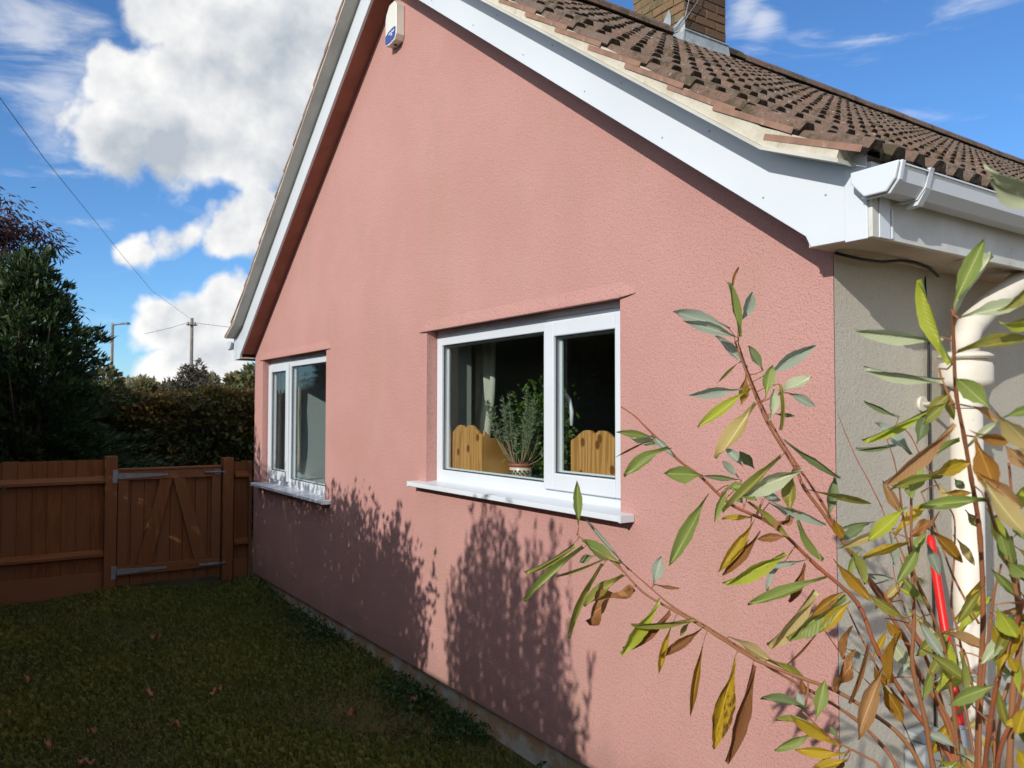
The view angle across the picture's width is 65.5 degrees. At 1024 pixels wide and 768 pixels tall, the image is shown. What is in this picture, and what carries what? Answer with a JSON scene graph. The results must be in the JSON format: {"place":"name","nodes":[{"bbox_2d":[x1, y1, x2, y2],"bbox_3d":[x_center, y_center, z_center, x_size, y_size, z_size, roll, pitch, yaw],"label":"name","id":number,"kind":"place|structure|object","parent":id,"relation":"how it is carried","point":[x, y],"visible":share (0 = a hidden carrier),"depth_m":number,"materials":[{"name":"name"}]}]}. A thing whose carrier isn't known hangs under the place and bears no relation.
{"place":"outdoors","nodes":[
{"label":"outdoors","id":0,"kind":"place"},
{"bbox_2d":[0,536,538,767],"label":"ground","id":1,"kind":"structure","parent":0,"point":[198,580],"depth_m":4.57,"materials":[{"name":"green plant"}]},
{"bbox_2d":[1,314,10,492],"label":"broad shrub","id":2,"kind":"object","parent":1,"relation":"on","point":[3,487],"visible":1,"depth_m":3.87,"materials":[{"name":"green plant"}]},
{"bbox_2d":[25,673,30,681],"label":"fallen leaf","id":3,"kind":"object","parent":1,"relation":"on","point":[27,678],"visible":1,"depth_m":4.94,"materials":[{"name":"brown plant"}]},
{"bbox_2d":[44,737,51,749],"bbox_3d":[-2.354,1.815,4.032,0.034,0.054,0.075,1,-2,-35],"label":"fallen leaf","id":4,"kind":"object","parent":1,"relation":"on","point":[48,743],"visible":1,"depth_m":4.02,"materials":[{"name":"brown plant"}]},
{"bbox_2d":[0,186,99,432],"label":"purple maple","id":5,"kind":"object","parent":1,"relation":"on","point":[13,235],"visible":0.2,"depth_m":8.99,"materials":[{"name":"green plant"}]},
{"bbox_2d":[0,456,117,604],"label":"timber fence","id":6,"kind":"object","parent":1,"relation":"on","point":[58,523],"visible":0.88,"depth_m":7.06,"materials":[{"name":"brown wood"}]},
{"bbox_2d":[78,757,93,764],"bbox_3d":[-2.050,1.815,3.826,0.073,0.041,0.033,0,-2,3],"label":"fallen leaf","id":7,"kind":"object","parent":1,"relation":"on","point":[82,761],"visible":1,"depth_m":3.83,"materials":[{"name":"brown plant"}]},
{"bbox_2d":[86,726,96,733],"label":"fallen leaf","id":8,"kind":"object","parent":1,"relation":"on","point":[94,729],"visible":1,"depth_m":4.18,"materials":[{"name":"brown plant"}]},
{"bbox_2d":[0,241,190,535],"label":"evergreen bush","id":9,"kind":"object","parent":1,"relation":"on","point":[69,393],"visible":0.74,"depth_m":8.07,"materials":[{"name":"green plant"}]},
{"bbox_2d":[88,364,126,391],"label":"distant tree","id":10,"kind":"object","parent":1,"relation":"on","point":[111,372],"visible":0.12,"depth_m":42.84,"materials":[{"name":"green plant"}]},
{"bbox_2d":[110,322,129,379],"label":"street lamp","id":11,"kind":"object","parent":1,"relation":"on","point":[112,342],"visible":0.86,"depth_m":45.03,"materials":[{"name":"metal"}]},
{"bbox_2d":[4,383,254,536],"bbox_3d":[-4.879,1.005,10.193,7.855,2.081,1.630,1,-2,-34],"label":"beech hedge","id":12,"kind":"object","parent":1,"relation":"on","point":[209,432],"visible":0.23,"depth_m":10.19,"materials":[{"name":"green plant"}]},
{"bbox_2d":[123,373,156,388],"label":"distant tree","id":13,"kind":"object","parent":1,"relation":"on","point":[129,380],"visible":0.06,"depth_m":48.51,"materials":[{"name":"green plant"}]},
{"bbox_2d":[142,686,152,695],"bbox_3d":[-2.165,1.826,4.722,0.075,0.054,0.034,-10,-5,19],"label":"fallen leaf","id":14,"kind":"object","parent":1,"relation":"on","point":[148,689],"visible":1,"depth_m":4.71,"materials":[{"name":"brown plant"}]},
{"bbox_2d":[129,376,180,393],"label":"distant tree","id":15,"kind":"object","parent":1,"relation":"on","point":[142,384],"visible":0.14,"depth_m":41.86,"materials":[{"name":"green plant"}]},
{"bbox_2d":[150,634,159,638],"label":"fallen leaf","id":16,"kind":"object","parent":1,"relation":"on","point":[153,636],"visible":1,"depth_m":5.80,"materials":[{"name":"brown plant"}]},
{"bbox_2d":[111,465,225,585],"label":"garden gate","id":17,"kind":"structure","parent":1,"relation":"on","point":[183,503],"depth_m":7.56,"materials":[{"name":"wood"}]},
{"bbox_2d":[169,719,182,729],"bbox_3d":[-1.805,1.830,4.270,0.075,0.054,0.034,5,-1,8],"label":"fallen leaf","id":18,"kind":"object","parent":1,"relation":"on","point":[174,723],"visible":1,"depth_m":4.27,"materials":[{"name":"brown plant"}]},
{"bbox_2d":[156,357,208,402],"bbox_3d":[-12.447,0.888,30.231,2.077,3.894,1.867,1,-2,-34],"label":"garden tree","id":19,"kind":"object","parent":1,"relation":"on","point":[196,377],"visible":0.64,"depth_m":30.28,"materials":[{"name":"green plant"}]},
{"bbox_2d":[186,318,196,404],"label":"telegraph pole","id":20,"kind":"object","parent":1,"relation":"on","point":[191,324],"visible":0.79,"depth_m":49.97,"materials":[{"name":"wood"}]},
{"bbox_2d":[0,98,191,319],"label":"overhead wire","id":21,"kind":"object","parent":20,"relation":"attached to","point":[69,189],"visible":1,"depth_m":19.82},
{"bbox_2d":[145,322,225,333],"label":"overhead wire","id":22,"kind":"object","parent":20,"relation":"attached to","point":[185,323],"visible":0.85,"depth_m":50.45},
{"bbox_2d":[189,368,221,404],"bbox_3d":[-14.080,1.133,36.350,1.664,3.823,2.328,1,-2,-19],"label":"garden tree","id":23,"kind":"object","parent":1,"relation":"on","point":[213,378],"visible":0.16,"depth_m":35.93,"materials":[{"name":"green plant"}]},
{"bbox_2d":[210,685,221,694],"bbox_3d":[-1.768,1.827,4.750,0.035,0.041,0.075,-2,14,43],"label":"fallen leaf","id":24,"kind":"object","parent":1,"relation":"on","point":[215,689],"visible":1,"depth_m":4.75,"materials":[{"name":"brown plant"}]},
{"bbox_2d":[214,362,254,404],"bbox_3d":[-5.896,0.949,18.678,3.639,3.012,1.793,-2,-3,42],"label":"garden tree","id":25,"kind":"object","parent":1,"relation":"on","point":[244,377],"visible":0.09,"depth_m":18.65,"materials":[{"name":"green plant"}]},
{"bbox_2d":[219,457,251,580],"bbox_3d":[-2.750,1.451,7.921,0.281,1.440,0.110,1,-2,-34],"label":"timber fence","id":26,"kind":"object","parent":1,"relation":"on","point":[235,535],"visible":0.78,"depth_m":7.92,"materials":[{"name":"brown wood"}]},
{"bbox_2d":[347,706,356,715],"bbox_3d":[-0.895,1.845,4.479,0.034,0.054,0.075,-2,-8,39],"label":"fallen leaf","id":27,"kind":"object","parent":1,"relation":"on","point":[350,712],"visible":1,"depth_m":4.47,"materials":[{"name":"brown plant"}]},
{"bbox_2d":[227,578,546,767],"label":"weeds","id":28,"kind":"object","parent":1,"relation":"on","point":[406,686],"visible":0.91,"depth_m":4.74,"materials":[{"name":"green plant"}]},
{"bbox_2d":[224,0,1023,767],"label":"bungalow","id":29,"kind":"object","parent":1,"relation":"on","point":[588,198],"visible":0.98,"depth_m":3.70,"materials":[{"name":"paint"}]},
{"bbox_2d":[250,350,330,504],"bbox_3d":[-1.923,0.352,7.047,0.221,1.230,1.917,1,-2,-34],"label":"window","id":30,"kind":"structure","parent":29,"relation":"in","point":[286,482],"depth_m":7.29,"materials":[{"name":"white plastic"}]},
{"bbox_2d":[297,367,301,471],"bbox_3d":[-2.107,0.220,7.888,0.046,1.300,0.047,1,-2,-34],"label":"curtain","id":31,"kind":"object","parent":29,"relation":"hanging from","point":[299,420],"visible":0.75,"depth_m":7.87,"materials":[{"name":"white fabric"}]},
{"bbox_2d":[385,1,404,48],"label":"alarm box","id":32,"kind":"object","parent":29,"relation":"attached to","point":[394,36],"visible":1,"depth_m":5.30,"materials":[{"name":"plastic"}]},
{"bbox_2d":[451,425,510,473],"bbox_3d":[-0.197,0.399,4.890,0.210,0.296,0.377,1,-2,-34],"label":"pine rack","id":33,"kind":"object","parent":29,"relation":"on","point":[473,447],"visible":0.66,"depth_m":4.76,"materials":[{"name":"wood"}]},
{"bbox_2d":[471,342,495,436],"bbox_3d":[-0.209,-0.017,5.292,0.079,1.000,0.378,1,-2,-34],"label":"curtain","id":34,"kind":"object","parent":29,"relation":"hanging from","point":[483,359],"visible":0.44,"depth_m":5.24,"materials":[{"name":"white fabric"}]},
{"bbox_2d":[407,300,633,522],"bbox_3d":[0.007,0.128,4.232,0.262,0.970,1.982,1,-2,-34],"label":"window","id":35,"kind":"structure","parent":29,"relation":"in","point":[601,493],"depth_m":3.97,"materials":[{"name":"white plastic"}]},
{"bbox_2d":[482,374,583,477],"bbox_3d":[0.142,0.257,4.556,0.411,0.771,0.795,1,-2,-34],"label":"potted plant","id":36,"kind":"object","parent":29,"relation":"on","point":[530,440],"visible":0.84,"depth_m":4.46,"materials":[{"name":"green plant"}]},
{"bbox_2d":[571,430,614,475],"bbox_3d":[0.482,0.370,3.884,0.210,0.288,0.366,1,-2,-34],"label":"chair","id":37,"kind":"object","parent":29,"relation":"on","point":[592,452],"visible":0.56,"depth_m":3.83,"materials":[{"name":"wood"}]},
{"bbox_2d":[904,724,943,767],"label":"meter box","id":38,"kind":"object","parent":29,"relation":"attached to","point":[916,733],"visible":0.51,"depth_m":2.73,"materials":[{"name":"grey plastic"}]},
{"bbox_2d":[926,535,967,748],"bbox_3d":[1.440,1.095,2.558,0.030,1.140,0.519,0,-2,10],"label":"long handled tool","id":39,"kind":"object","parent":29,"relation":"attached to","point":[940,600],"visible":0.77,"depth_m":2.71,"materials":[{"name":"red plastic"}]},
{"bbox_2d":[523,164,1023,767],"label":"willow shrub","id":40,"kind":"object","parent":1,"relation":"on","point":[1005,502],"visible":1,"depth_m":1.40,"materials":[{"name":"green plant"}]},
{"bbox_2d":[0,0,1023,383],"label":"sky","id":41,"kind":"structure","parent":0,"point":[174,124],"materials":[{"name":"blue"}]}
]}

